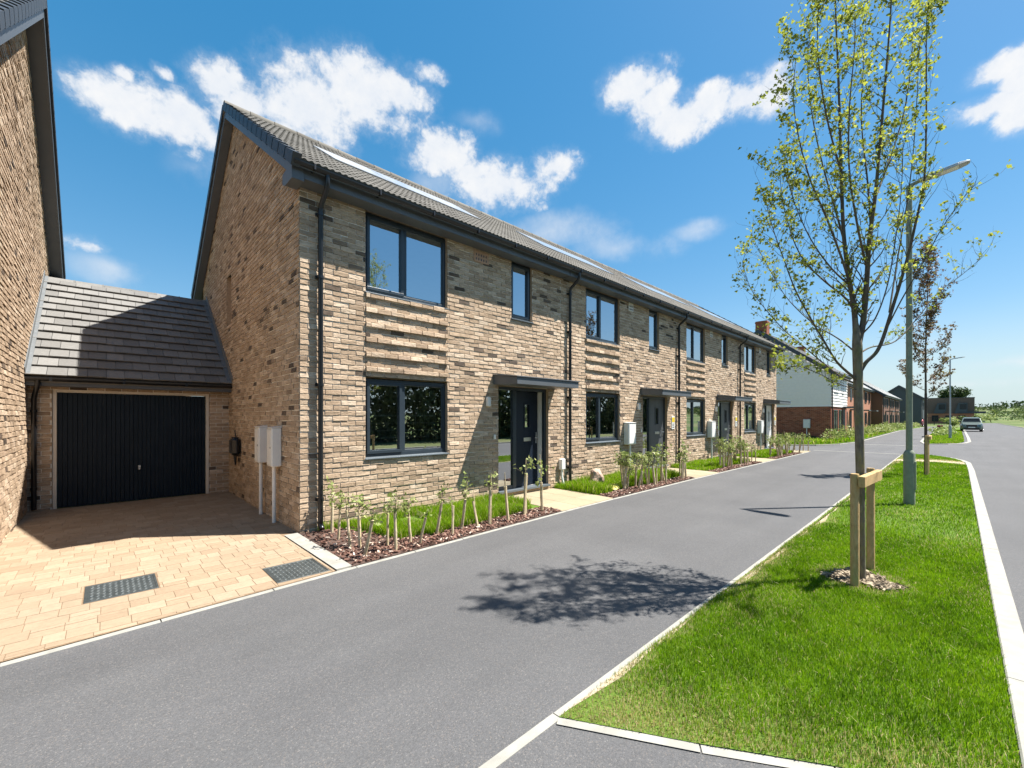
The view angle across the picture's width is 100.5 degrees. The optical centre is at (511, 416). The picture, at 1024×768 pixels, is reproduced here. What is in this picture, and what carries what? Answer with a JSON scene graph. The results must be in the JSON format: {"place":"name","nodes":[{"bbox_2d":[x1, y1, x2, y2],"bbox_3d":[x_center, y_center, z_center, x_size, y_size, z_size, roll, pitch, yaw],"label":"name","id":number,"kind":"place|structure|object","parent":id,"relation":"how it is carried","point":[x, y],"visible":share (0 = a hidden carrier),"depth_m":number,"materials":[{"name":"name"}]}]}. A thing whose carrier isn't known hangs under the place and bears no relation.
{"place":"outdoors","nodes":[
{"label":"outdoors","id":0,"kind":"place"},
{"bbox_2d":[0,491,335,662],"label":"driveway","id":1,"kind":"structure","parent":0,"point":[195,552],"depth_m":4.66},
{"bbox_2d":[83,573,158,603],"bbox_3d":[-3.632,1.601,3.964,0.498,0.038,0.498,0,0,-44],"label":"inspection cover","id":2,"kind":"object","parent":1,"relation":"on","point":[103,591],"visible":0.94,"depth_m":3.95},
{"bbox_2d":[263,558,329,583],"bbox_3d":[-2.242,1.601,4.421,0.498,0.038,0.538,0,0,-44],"label":"inspection cover","id":3,"kind":"object","parent":1,"relation":"on","point":[281,573],"visible":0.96,"depth_m":4.40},
{"bbox_2d":[317,492,539,539],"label":"lawn grass","id":4,"kind":"structure","parent":0,"point":[515,505],"depth_m":6.50,"materials":[{"name":"plant"}]},
{"bbox_2d":[299,506,559,565],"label":"bark mulch","id":5,"kind":"object","parent":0,"point":[347,555],"visible":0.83,"depth_m":5.52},
{"bbox_2d":[323,476,337,532],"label":"hedge whip","id":6,"kind":"object","parent":5,"relation":"on","point":[332,511],"visible":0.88,"depth_m":5.84,"materials":[{"name":"plant"}]},
{"bbox_2d":[329,490,348,539],"bbox_3d":[-2.210,1.272,5.488,0.269,0.678,0.217,0,0,17],"label":"hedge whip","id":7,"kind":"object","parent":5,"relation":"on","point":[339,515],"visible":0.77,"depth_m":5.50,"materials":[{"name":"plant"}]},
{"bbox_2d":[339,493,357,546],"bbox_3d":[-1.980,1.270,5.176,0.227,0.685,0.187,0,0,-18],"label":"hedge whip","id":8,"kind":"object","parent":5,"relation":"on","point":[347,521],"visible":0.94,"depth_m":5.14,"materials":[{"name":"beige plant"}]},
{"bbox_2d":[348,493,371,547],"bbox_3d":[-1.856,1.270,5.210,0.265,0.696,0.327,-2,-2,-13],"label":"hedge whip","id":9,"kind":"object","parent":5,"relation":"on","point":[360,501],"visible":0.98,"depth_m":5.17,"materials":[{"name":"plant"}]},
{"bbox_2d":[363,507,385,555],"bbox_3d":[-1.580,1.313,4.786,0.245,0.643,0.171,14,7,13],"label":"hedge whip","id":10,"kind":"object","parent":5,"relation":"on","point":[371,521],"visible":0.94,"depth_m":4.79,"materials":[{"name":"beige plant"}]},
{"bbox_2d":[382,499,393,545],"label":"hedge whip","id":11,"kind":"object","parent":5,"relation":"on","point":[387,527],"visible":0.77,"depth_m":5.20,"materials":[{"name":"brown wood"}]},
{"bbox_2d":[380,489,406,549],"bbox_3d":[-1.378,1.228,4.998,0.299,0.772,0.247,0,0,16],"label":"hedge whip","id":12,"kind":"object","parent":5,"relation":"on","point":[395,508],"visible":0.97,"depth_m":5.02,"materials":[{"name":"plant"}]},
{"bbox_2d":[397,496,417,541],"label":"hedge whip","id":13,"kind":"object","parent":5,"relation":"on","point":[408,504],"visible":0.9,"depth_m":5.36,"materials":[{"name":"plant"}]},
{"bbox_2d":[417,506,431,543],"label":"hedge whip","id":14,"kind":"object","parent":5,"relation":"on","point":[423,526],"visible":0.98,"depth_m":5.23,"materials":[{"name":"beige plant"}]},
{"bbox_2d":[435,483,453,533],"bbox_3d":[-0.917,1.251,5.727,0.244,0.724,0.284,0,0,-17],"label":"hedge whip","id":15,"kind":"object","parent":5,"relation":"on","point":[441,502],"visible":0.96,"depth_m":5.69,"materials":[{"name":"green plant"}]},
{"bbox_2d":[459,471,472,527],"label":"hedge whip","id":16,"kind":"object","parent":5,"relation":"on","point":[464,482],"visible":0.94,"depth_m":5.98,"materials":[{"name":"green plant"}]},
{"bbox_2d":[484,471,498,523],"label":"hedge whip","id":17,"kind":"object","parent":5,"relation":"on","point":[489,505],"visible":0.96,"depth_m":6.29,"materials":[{"name":"beige plant"}]},
{"bbox_2d":[504,473,509,520],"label":"hedge whip","id":18,"kind":"object","parent":5,"relation":"on","point":[506,502],"visible":0.86,"depth_m":6.45,"materials":[{"name":"beige plant"}]},
{"bbox_2d":[514,455,532,514],"bbox_3d":[0.181,1.115,6.877,0.334,1.021,0.282,0,0,-7],"label":"hedge whip","id":19,"kind":"object","parent":5,"relation":"on","point":[525,488],"visible":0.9,"depth_m":6.87,"materials":[{"name":"beige plant"}]},
{"bbox_2d":[527,459,554,511],"bbox_3d":[0.477,1.125,7.103,0.418,0.995,0.314,0,0,-38],"label":"hedge whip","id":20,"kind":"object","parent":5,"relation":"on","point":[539,461],"visible":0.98,"depth_m":7.10,"materials":[{"name":"plant"}]},
{"bbox_2d":[0,423,1023,767],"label":"road","id":21,"kind":"structure","parent":0,"point":[474,651],"depth_m":2.98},
{"bbox_2d":[285,533,351,570],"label":"drive kerb","id":22,"kind":"structure","parent":21,"relation":"on","point":[331,560],"depth_m":4.93,"materials":[{"name":"concrete"}]},
{"bbox_2d":[783,426,927,445],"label":"corner bed kerb","id":23,"kind":"structure","parent":21,"relation":"on","point":[853,442],"depth_m":25.43,"materials":[{"name":"concrete"}]},
{"bbox_2d":[958,417,984,431],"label":"parked car","id":24,"kind":"object","parent":21,"relation":"on","point":[971,423],"visible":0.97,"depth_m":46.62,"materials":[{"name":"grey paint"}]},
{"bbox_2d":[47,0,1023,407],"label":"sky","id":25,"kind":"structure","parent":0,"point":[610,133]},
{"bbox_2d":[57,408,1023,508],"bbox_3d":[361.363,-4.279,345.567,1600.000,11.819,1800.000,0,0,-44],"label":"ground","id":26,"kind":"structure","parent":0,"point":[1014,422],"depth_m":106.74,"materials":[{"name":"green plant"}]},
{"bbox_2d":[0,0,65,544],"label":"brick house","id":27,"kind":"structure","parent":26,"relation":"on","point":[31,241],"depth_m":6.55,"materials":[{"name":"brown brick"}]},
{"bbox_2d":[24,270,232,511],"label":"garage","id":28,"kind":"structure","parent":26,"relation":"on","point":[120,383],"depth_m":8.22,"materials":[{"name":"tile"}]},
{"bbox_2d":[57,393,204,507],"bbox_3d":[-7.134,0.578,8.118,2.110,2.005,0.104,0,0,-44],"label":"garage door","id":29,"kind":"structure","parent":28,"relation":"in","point":[111,447],"depth_m":8.03,"materials":[{"name":"paint"}]},
{"bbox_2d":[191,100,579,532],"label":"terraced house","id":30,"kind":"structure","parent":26,"relation":"on","point":[383,333],"depth_m":7.19,"materials":[{"name":"brick"}]},
{"bbox_2d":[229,430,240,464],"bbox_3d":[-5.418,0.606,8.320,0.148,0.676,0.405,0,0,-44],"label":"ev charger","id":31,"kind":"object","parent":30,"relation":"attached to","point":[235,446],"visible":1,"depth_m":8.20,"materials":[{"name":"black plastic"}]},
{"bbox_2d":[254,425,267,513],"bbox_3d":[-4.104,0.865,6.951,0.140,1.450,0.266,0,0,-44],"label":"meter box","id":32,"kind":"object","parent":30,"relation":"attached to","point":[260,445],"visible":0.94,"depth_m":6.89,"materials":[{"name":"white plastic"}]},
{"bbox_2d":[255,429,257,460],"bbox_3d":[-4.149,0.450,6.908,0.007,0.520,0.200,0,0,-44],"label":"door","id":33,"kind":"structure","parent":32,"relation":"in","point":[256,430],"depth_m":6.89,"materials":[{"name":"white plastic"}]},
{"bbox_2d":[266,426,281,522],"bbox_3d":[-3.575,0.865,6.391,0.150,1.450,0.266,0,0,-44],"label":"meter box","id":34,"kind":"object","parent":30,"relation":"attached to","point":[274,448],"visible":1,"depth_m":6.33,"materials":[{"name":"white plastic"}]},
{"bbox_2d":[267,430,270,464],"bbox_3d":[-3.624,0.450,6.344,0.007,0.520,0.200,0,0,-44],"label":"door","id":35,"kind":"structure","parent":34,"relation":"in","point":[268,431],"depth_m":6.31,"materials":[{"name":"white plastic"}]},
{"bbox_2d":[364,212,448,309],"bbox_3d":[-1.716,-2.508,7.003,1.530,1.254,0.175,0,0,-44],"label":"window","id":36,"kind":"structure","parent":30,"relation":"in","point":[403,262],"depth_m":6.93,"materials":[{"name":"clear glass"}]},
{"bbox_2d":[365,378,448,459],"bbox_3d":[-1.716,0.029,7.003,1.530,1.239,0.175,0,0,-44],"label":"window","id":37,"kind":"structure","parent":30,"relation":"in","point":[403,418],"depth_m":6.95,"materials":[{"name":"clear glass"}]},
{"bbox_2d":[511,262,533,323],"bbox_3d":[0.167,-2.561,8.804,0.640,1.189,0.175,0,0,-44],"label":"window","id":38,"kind":"structure","parent":30,"relation":"in","point":[520,280],"depth_m":8.84,"materials":[{"name":"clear glass"}]},
{"bbox_2d":[516,391,537,486],"bbox_3d":[0.327,0.457,9.095,0.108,1.995,0.853,0,0,35],"label":"door","id":39,"kind":"structure","parent":30,"relation":"in","point":[526,402],"depth_m":9.09,"materials":[{"name":"black glass"}]},
{"bbox_2d":[0,452,806,666],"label":"drive edging","id":40,"kind":"object","parent":26,"relation":"on","point":[158,621],"visible":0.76,"depth_m":3.88,"materials":[{"name":"concrete"}]},
{"bbox_2d":[457,201,691,482],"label":"terraced house","id":41,"kind":"structure","parent":26,"relation":"on","point":[617,346],"depth_m":11.16,"materials":[{"name":"brick"}]},
{"bbox_2d":[586,393,619,443],"bbox_3d":[2.281,0.029,10.825,1.530,1.239,0.175,0,0,-44],"label":"window","id":42,"kind":"structure","parent":41,"relation":"in","point":[601,409],"depth_m":10.87,"materials":[{"name":"clear glass"}]},
{"bbox_2d":[585,289,620,345],"bbox_3d":[2.281,-2.508,10.825,1.530,1.254,0.175,0,0,-44],"label":"window","id":43,"kind":"structure","parent":41,"relation":"in","point":[601,310],"depth_m":10.87,"materials":[{"name":"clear glass"}]},
{"bbox_2d":[623,422,635,460],"bbox_3d":[3.190,0.865,11.495,0.396,1.450,0.170,0,0,-44],"label":"meter box","id":44,"kind":"object","parent":41,"relation":"attached to","point":[629,433],"visible":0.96,"depth_m":11.39,"materials":[{"name":"white plastic"}]},
{"bbox_2d":[629,424,635,443],"bbox_3d":[3.244,0.450,11.439,0.330,0.520,0.007,0,0,-44],"label":"door","id":45,"kind":"structure","parent":44,"relation":"in","point":[632,427],"depth_m":11.43,"materials":[{"name":"white plastic"}]},
{"bbox_2d":[649,310,659,351],"bbox_3d":[4.163,-2.561,12.626,0.640,1.189,0.175,0,0,-44],"label":"window","id":46,"kind":"structure","parent":41,"relation":"in","point":[652,315],"depth_m":12.70,"materials":[{"name":"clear glass"}]},
{"bbox_2d":[651,399,662,464],"bbox_3d":[4.385,0.457,12.862,0.853,1.995,0.108,0,0,-44],"label":"door","id":47,"kind":"structure","parent":41,"relation":"in","point":[656,404],"depth_m":12.90,"materials":[{"name":"grey glass"}]},
{"bbox_2d":[575,252,751,463],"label":"terraced house","id":48,"kind":"structure","parent":26,"relation":"on","point":[704,359],"depth_m":15.13,"materials":[{"name":"brick"}]},
{"bbox_2d":[686,399,703,436],"bbox_3d":[6.277,0.029,14.647,1.530,1.239,0.175,0,0,-44],"label":"window","id":49,"kind":"structure","parent":48,"relation":"in","point":[694,414],"depth_m":14.72,"materials":[{"name":"clear glass"}]},
{"bbox_2d":[686,323,705,363],"bbox_3d":[6.277,-2.508,14.647,1.530,1.254,0.175,0,0,-44],"label":"window","id":50,"kind":"structure","parent":48,"relation":"in","point":[694,341],"depth_m":14.72,"materials":[{"name":"clear glass"}]},
{"bbox_2d":[707,421,715,457],"bbox_3d":[7.187,0.865,15.317,0.396,1.450,0.170,0,0,-44],"label":"meter box","id":51,"kind":"object","parent":48,"relation":"attached to","point":[711,429],"visible":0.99,"depth_m":15.22,"materials":[{"name":"white plastic"}]},
{"bbox_2d":[722,335,728,366],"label":"window","id":52,"kind":"structure","parent":48,"relation":"in","point":[723,337],"depth_m":16.55,"materials":[{"name":"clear glass"}]},
{"bbox_2d":[722,403,729,453],"bbox_3d":[8.382,0.457,16.684,0.853,1.995,0.108,0,0,-44],"label":"door","id":53,"kind":"structure","parent":48,"relation":"in","point":[725,406],"depth_m":16.74,"materials":[{"name":"grey glass"}]},
{"bbox_2d":[479,454,901,767],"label":"verge edging","id":54,"kind":"object","parent":26,"relation":"on","point":[511,749],"visible":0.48,"depth_m":2.41,"materials":[{"name":"concrete"}]},
{"bbox_2d":[557,716,841,767],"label":"verge front edging","id":55,"kind":"object","parent":26,"relation":"on","point":[715,750],"visible":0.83,"depth_m":2.06,"materials":[{"name":"concrete"}]},
{"bbox_2d":[648,284,790,453],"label":"terraced house","id":56,"kind":"structure","parent":26,"relation":"on","point":[755,378],"depth_m":19.00,"materials":[{"name":"brick"}]},
{"bbox_2d":[744,403,756,431],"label":"window","id":57,"kind":"structure","parent":56,"relation":"in","point":[748,408],"depth_m":18.54,"materials":[{"name":"clear glass"}]},
{"bbox_2d":[744,343,756,374],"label":"window","id":58,"kind":"structure","parent":56,"relation":"in","point":[748,349],"depth_m":18.54,"materials":[{"name":"clear glass"}]},
{"bbox_2d":[757,420,763,449],"bbox_3d":[11.183,0.865,19.139,0.396,1.450,0.170,0,0,-44],"label":"meter box","id":59,"kind":"object","parent":56,"relation":"attached to","point":[760,427],"visible":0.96,"depth_m":19.04,"materials":[{"name":"white plastic"}]},
{"bbox_2d":[767,406,771,446],"bbox_3d":[12.378,0.457,20.506,0.853,1.995,0.108,0,0,-44],"label":"door","id":60,"kind":"structure","parent":56,"relation":"in","point":[769,426],"depth_m":20.56,"materials":[{"name":"white glass"}]},
{"bbox_2d":[754,320,853,437],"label":"clad house","id":61,"kind":"structure","parent":26,"relation":"on","point":[820,402],"depth_m":29.27,"materials":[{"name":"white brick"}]},
{"bbox_2d":[833,410,837,431],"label":"window","id":62,"kind":"structure","parent":61,"relation":"in","point":[835,412],"depth_m":29.03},
{"bbox_2d":[789,346,853,429],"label":"brick house","id":63,"kind":"structure","parent":26,"relation":"on","point":[850,412],"depth_m":40.57,"materials":[{"name":"red brick"}]},
{"bbox_2d":[833,367,877,425],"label":"brick house","id":64,"kind":"structure","parent":26,"relation":"on","point":[867,391],"depth_m":48.29,"materials":[{"name":"brick"}]},
{"bbox_2d":[842,372,894,427],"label":"brown house","id":65,"kind":"structure","parent":26,"relation":"on","point":[879,401],"depth_m":50.51,"materials":[{"name":"brick"}]},
{"bbox_2d":[863,381,899,425],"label":"brown house","id":66,"kind":"structure","parent":26,"relation":"on","point":[892,408],"depth_m":57.28,"materials":[{"name":"brick"}]},
{"bbox_2d":[863,380,903,422],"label":"brown house","id":67,"kind":"structure","parent":26,"relation":"on","point":[897,409],"depth_m":62.42,"materials":[{"name":"brick"}]},
{"bbox_2d":[888,385,927,426],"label":"dark house","id":68,"kind":"structure","parent":26,"relation":"on","point":[898,391],"depth_m":69.89,"materials":[{"name":"black plastic"}]},
{"bbox_2d":[939,416,959,425],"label":"shrub","id":69,"kind":"object","parent":26,"relation":"on","point":[954,421],"visible":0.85,"depth_m":77.61,"materials":[{"name":"green plant"}]},
{"bbox_2d":[936,385,972,397],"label":"tree","id":70,"kind":"object","parent":26,"relation":"on","point":[959,392],"visible":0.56,"depth_m":140.37,"materials":[{"name":"green plant"}]},
{"bbox_2d":[927,397,985,423],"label":"flat roofed house","id":71,"kind":"structure","parent":26,"relation":"on","point":[960,406],"depth_m":104.35,"materials":[{"name":"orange brick"}]},
{"bbox_2d":[927,406,1023,419],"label":"scrub","id":72,"kind":"object","parent":26,"relation":"on","point":[1020,412],"visible":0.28,"depth_m":170.00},
{"bbox_2d":[944,456,1023,767],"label":"verge kerb","id":73,"kind":"structure","parent":26,"relation":"on","point":[1010,634],"depth_m":3.37,"materials":[{"name":"concrete"}]},
{"bbox_2d":[975,400,1023,408],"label":"woodland","id":74,"kind":"object","parent":26,"relation":"on","point":[1016,404],"visible":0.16,"depth_m":342.33,"materials":[{"name":"green plant"}]},
{"bbox_2d":[513,488,612,511],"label":"path","id":75,"kind":"structure","parent":0,"point":[561,500],"depth_m":8.23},
{"bbox_2d":[568,476,694,497],"bbox_3d":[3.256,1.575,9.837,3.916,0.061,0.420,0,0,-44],"label":"bark mulch","id":76,"kind":"object","parent":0,"point":[620,492],"visible":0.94,"depth_m":9.42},
{"bbox_2d":[614,448,630,487],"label":"hedge whip","id":77,"kind":"object","parent":76,"relation":"on","point":[623,453],"visible":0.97,"depth_m":9.33,"materials":[{"name":"green plant"}]},
{"bbox_2d":[618,451,634,488],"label":"hedge whip","id":78,"kind":"object","parent":76,"relation":"on","point":[625,468],"visible":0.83,"depth_m":9.29,"materials":[{"name":"green plant"}]},
{"bbox_2d":[628,452,644,485],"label":"hedge whip","id":79,"kind":"object","parent":76,"relation":"on","point":[636,457],"visible":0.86,"depth_m":9.65,"materials":[{"name":"green plant"}]},
{"bbox_2d":[634,456,651,487],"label":"hedge whip","id":80,"kind":"object","parent":76,"relation":"on","point":[644,459],"visible":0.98,"depth_m":9.29,"materials":[{"name":"green plant"}]},
{"bbox_2d":[645,450,659,484],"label":"hedge whip","id":81,"kind":"object","parent":76,"relation":"on","point":[649,454],"visible":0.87,"depth_m":9.90,"materials":[{"name":"green plant"}]},
{"bbox_2d":[653,442,671,480],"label":"hedge whip","id":82,"kind":"object","parent":76,"relation":"on","point":[662,455],"visible":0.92,"depth_m":10.29,"materials":[{"name":"green plant"}]},
{"bbox_2d":[679,438,688,478],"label":"hedge whip","id":83,"kind":"object","parent":76,"relation":"on","point":[684,452],"visible":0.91,"depth_m":10.85,"materials":[{"name":"green plant"}]},
{"bbox_2d":[664,468,718,477],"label":"path","id":84,"kind":"structure","parent":0,"point":[695,473],"depth_m":12.10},
{"bbox_2d":[670,456,749,470],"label":"lawn grass","id":85,"kind":"structure","parent":0,"point":[712,463],"depth_m":13.35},
{"bbox_2d":[559,457,1023,767],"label":"verge","id":86,"kind":"structure","parent":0,"point":[628,711],"depth_m":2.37,"materials":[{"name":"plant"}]},
{"bbox_2d":[566,468,889,710],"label":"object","id":87,"kind":"object","parent":86,"relation":"on","point":[605,683],"visible":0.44,"depth_m":2.71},
{"bbox_2d":[659,498,973,764],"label":"dry clippings","id":88,"kind":"object","parent":86,"relation":"on","point":[825,643],"visible":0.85,"depth_m":2.96,"materials":[{"name":"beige plant"}]},
{"bbox_2d":[768,454,990,604],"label":"verge grass","id":89,"kind":"structure","parent":86,"relation":"on","point":[951,471],"depth_m":7.53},
{"bbox_2d":[922,435,931,474],"bbox_3d":[11.446,1.075,11.753,0.710,1.150,0.197,0,0,-44],"label":"tree stake frame","id":90,"kind":"object","parent":86,"relation":"on","point":[927,438],"visible":0.88,"depth_m":11.52,"materials":[{"name":"brown wood"}]},
{"bbox_2d":[897,235,957,473],"bbox_3d":[11.472,-1.723,11.790,1.270,6.706,1.243,0,0,-44],"label":"young tree","id":91,"kind":"object","parent":86,"relation":"on","point":[928,323],"visible":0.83,"depth_m":11.77,"materials":[{"name":"green plant"}]},
{"bbox_2d":[903,160,969,504],"bbox_3d":[7.443,-1.356,7.482,0.205,5.952,0.837,0,0,-44],"label":"street lamp","id":92,"kind":"object","parent":86,"relation":"on","point":[909,475],"visible":0.73,"depth_m":7.69,"materials":[{"name":"grey metal"}]},
{"bbox_2d":[776,427,918,444],"bbox_3d":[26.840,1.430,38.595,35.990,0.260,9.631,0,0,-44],"label":"frontage grass","id":93,"kind":"structure","parent":0,"point":[815,440],"depth_m":26.12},
{"bbox_2d":[823,428,844,438],"bbox_3d":[20.521,1.136,27.122,1.799,0.841,1.277,0,0,-44],"label":"shrub","id":94,"kind":"object","parent":93,"relation":"on","point":[832,434],"visible":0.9,"depth_m":26.86,"materials":[{"name":"green plant"}]},
{"label":"front lawn","id":95,"kind":"structure","parent":0,"visible":0},
{"bbox_2d":[590,468,603,481],"bbox_3d":[1.976,1.395,9.928,0.440,0.389,0.317,0,0,-44],"label":"boulder","id":96,"kind":"object","parent":95,"relation":"on","point":[596,474],"visible":0.54,"depth_m":9.81,"materials":[{"name":"beige stone"}]},
{"bbox_2d":[554,467,680,494],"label":"lawn grass","id":97,"kind":"structure","parent":95,"relation":"on","point":[587,485],"depth_m":9.51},
{"label":"front lawn","id":98,"kind":"structure","parent":0,"visible":0},
{"bbox_2d":[736,448,791,457],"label":"lawn grass","id":99,"kind":"structure","parent":98,"relation":"on","point":[761,453],"depth_m":17.36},
{"label":"second verge","id":100,"kind":"structure","parent":0,"visible":0},
{"bbox_2d":[927,425,958,435],"bbox_3d":[42.577,1.240,41.904,21.357,0.747,2.025,0,0,-44],"label":"shrub","id":101,"kind":"object","parent":100,"relation":"on","point":[942,431],"visible":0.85,"depth_m":37.29,"materials":[{"name":"green plant"}]},
{"bbox_2d":[923,429,963,443],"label":"second verge grass","id":102,"kind":"structure","parent":100,"relation":"on","point":[957,437],"depth_m":30.08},
{"bbox_2d":[949,357,963,437],"bbox_3d":[32.224,-1.356,30.834,0.205,5.952,0.837,0,0,-44],"label":"street lamp","id":103,"kind":"object","parent":100,"relation":"on","point":[950,431],"visible":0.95,"depth_m":31.04,"materials":[{"name":"metal"}]},
{"label":"tree pit","id":104,"kind":"structure","parent":0,"visible":0},
{"bbox_2d":[820,567,908,591],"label":"wood chips","id":105,"kind":"object","parent":104,"relation":"on","point":[878,581],"visible":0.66,"depth_m":4.08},
{"bbox_2d":[849,468,881,587],"bbox_3d":[3.448,1.090,4.202,0.790,1.120,0.197,0,0,-40],"label":"tree stake frame","id":106,"kind":"object","parent":105,"relation":"in","point":[869,478],"visible":0.81,"depth_m":3.97,"materials":[{"name":"brown wood"}]},
{"bbox_2d":[728,0,1014,578],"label":"young tree","id":107,"kind":"object","parent":104,"relation":"on","point":[858,332],"visible":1,"depth_m":4.08,"materials":[{"name":"green plant"}]},
{"label":"planting bed","id":108,"kind":"structure","parent":0,"visible":0},
{"bbox_2d":[707,461,760,471],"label":"bark mulch","id":109,"kind":"object","parent":108,"relation":"on","point":[725,468],"visible":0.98,"depth_m":13.38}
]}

